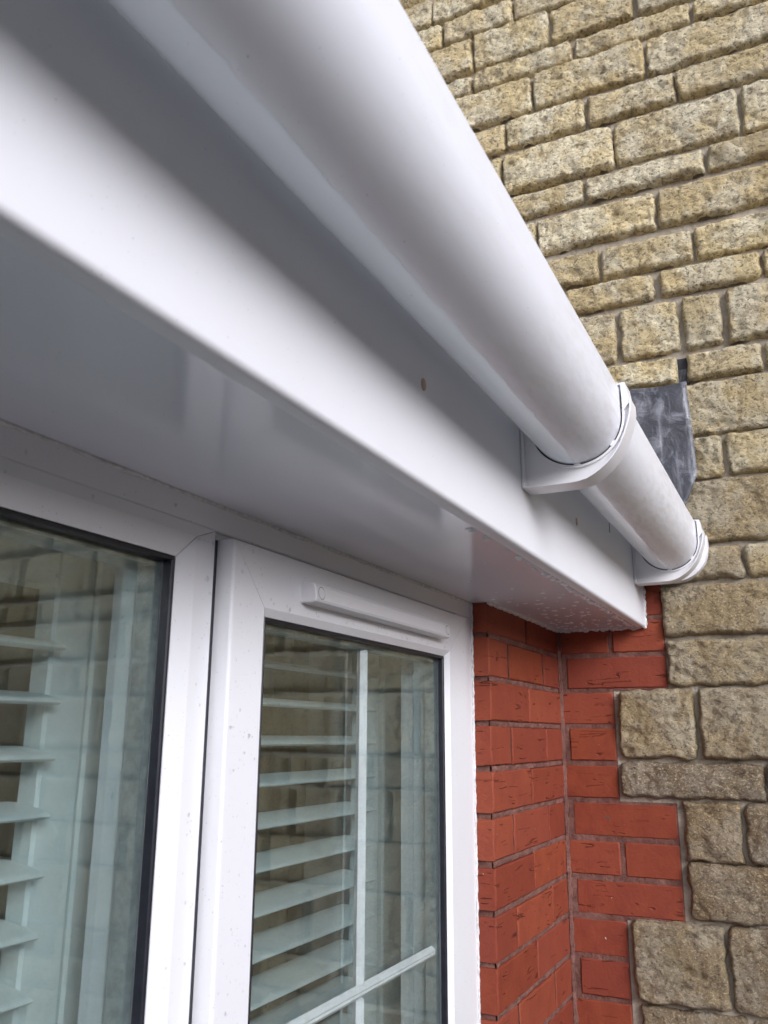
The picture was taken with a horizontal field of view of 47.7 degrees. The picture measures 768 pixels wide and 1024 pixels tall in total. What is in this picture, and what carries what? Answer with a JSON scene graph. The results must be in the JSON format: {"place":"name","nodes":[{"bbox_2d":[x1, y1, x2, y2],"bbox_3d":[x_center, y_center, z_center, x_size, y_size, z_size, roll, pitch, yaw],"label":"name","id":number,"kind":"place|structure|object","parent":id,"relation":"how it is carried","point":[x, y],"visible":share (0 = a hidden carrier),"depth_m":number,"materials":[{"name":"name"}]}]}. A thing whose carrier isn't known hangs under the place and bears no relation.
{"place":"outdoors","nodes":[
{"label":"outdoors","id":0,"kind":"place"},
{"label":"ground","id":1,"kind":"structure","parent":0,"visible":0},
{"bbox_2d":[0,582,351,1023],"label":"room","id":2,"kind":"object","parent":1,"relation":"on","point":[18,609],"depth_m":1.56,"materials":[{"name":"paint"}]},
{"bbox_2d":[0,537,400,1023],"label":"window shutters","id":3,"kind":"object","parent":2,"relation":"in","point":[45,869],"depth_m":0.86,"materials":[{"name":"paint"}]},
{"bbox_2d":[472,585,685,1023],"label":"brick pier","id":4,"kind":"structure","parent":1,"relation":"on","point":[579,863],"depth_m":1.73,"materials":[{"name":"red brick"}]},
{"bbox_2d":[399,0,767,1023],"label":"stone wall","id":5,"kind":"structure","parent":1,"relation":"on","point":[623,144],"depth_m":1.97,"materials":[{"name":"beige stone"}]},
{"bbox_2d":[629,381,696,505],"bbox_3d":[0.509,-0.114,1.924,0.345,0.334,0.024,-7,-16,25],"label":"lead flashing","id":6,"kind":"object","parent":5,"relation":"attached to","point":[663,418],"visible":0.25,"depth_m":1.88,"materials":[{"name":"grey metal"}]},
{"bbox_2d":[677,358,689,385],"bbox_3d":[0.672,-0.305,1.946,0.022,0.077,0.018,-7,-16,25],"label":"weep vent","id":7,"kind":"object","parent":5,"relation":"attached to","point":[682,364],"visible":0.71,"depth_m":1.94,"materials":[{"name":"grey plastic"}]},
{"bbox_3d":[-0.510,0.878,-0.039,0.082,2.180,2.996,-7,-16,25],"label":"brick wall","id":8,"kind":"object","parent":1,"relation":"on","visible":0},
{"bbox_2d":[0,419,480,1023],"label":"bay window","id":9,"kind":"structure","parent":8,"relation":"attached to","point":[208,595],"depth_m":0.83,"materials":[{"name":"white plastic"}]},
{"bbox_2d":[0,237,640,632],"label":"soffit board","id":10,"kind":"object","parent":8,"relation":"on","point":[86,371],"visible":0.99,"depth_m":0.70,"materials":[{"name":"plastic"}]},
{"bbox_2d":[465,528,632,629],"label":"rain drops","id":11,"kind":"object","parent":10,"relation":"hanging from","point":[518,558],"visible":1,"depth_m":1.51,"materials":[{"name":"liquid"}]},
{"bbox_3d":[-0.776,-0.528,0.818,1.460,0.629,3.290,-7,-16,25],"label":"lean to roof","id":12,"kind":"object","parent":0,"visible":0},
{"bbox_2d":[0,0,647,628],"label":"fascia board","id":13,"kind":"object","parent":12,"relation":"attached to","point":[142,182],"visible":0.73,"depth_m":0.56,"materials":[{"name":"plastic"}]},
{"bbox_2d":[520,382,635,494],"bbox_3d":[0.245,-0.102,1.099,0.141,0.144,0.038,-7,-16,25],"label":"gutter bracket","id":14,"kind":"object","parent":13,"relation":"attached to","point":[542,472],"visible":0.91,"depth_m":1.08,"materials":[{"name":"plastic"}]},
{"bbox_2d":[108,0,621,463],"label":"gutter run","id":15,"kind":"object","parent":14,"relation":"attached to","point":[347,123],"visible":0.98,"depth_m":0.56,"materials":[{"name":"plastic"}]},
{"bbox_2d":[632,519,704,585],"bbox_3d":[0.581,0.073,1.772,0.141,0.144,0.038,-7,-16,25],"label":"gutter bracket","id":16,"kind":"object","parent":13,"relation":"attached to","point":[645,573],"visible":0.85,"depth_m":1.75,"materials":[{"name":"plastic"}]},
{"bbox_2d":[579,420,708,583],"bbox_3d":[0.434,0.004,1.474,0.137,0.104,0.858,-7,-16,25],"label":"gutter run","id":17,"kind":"object","parent":16,"relation":"attached to","point":[633,497],"visible":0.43,"depth_m":1.36,"materials":[{"name":"plastic"}]}
]}

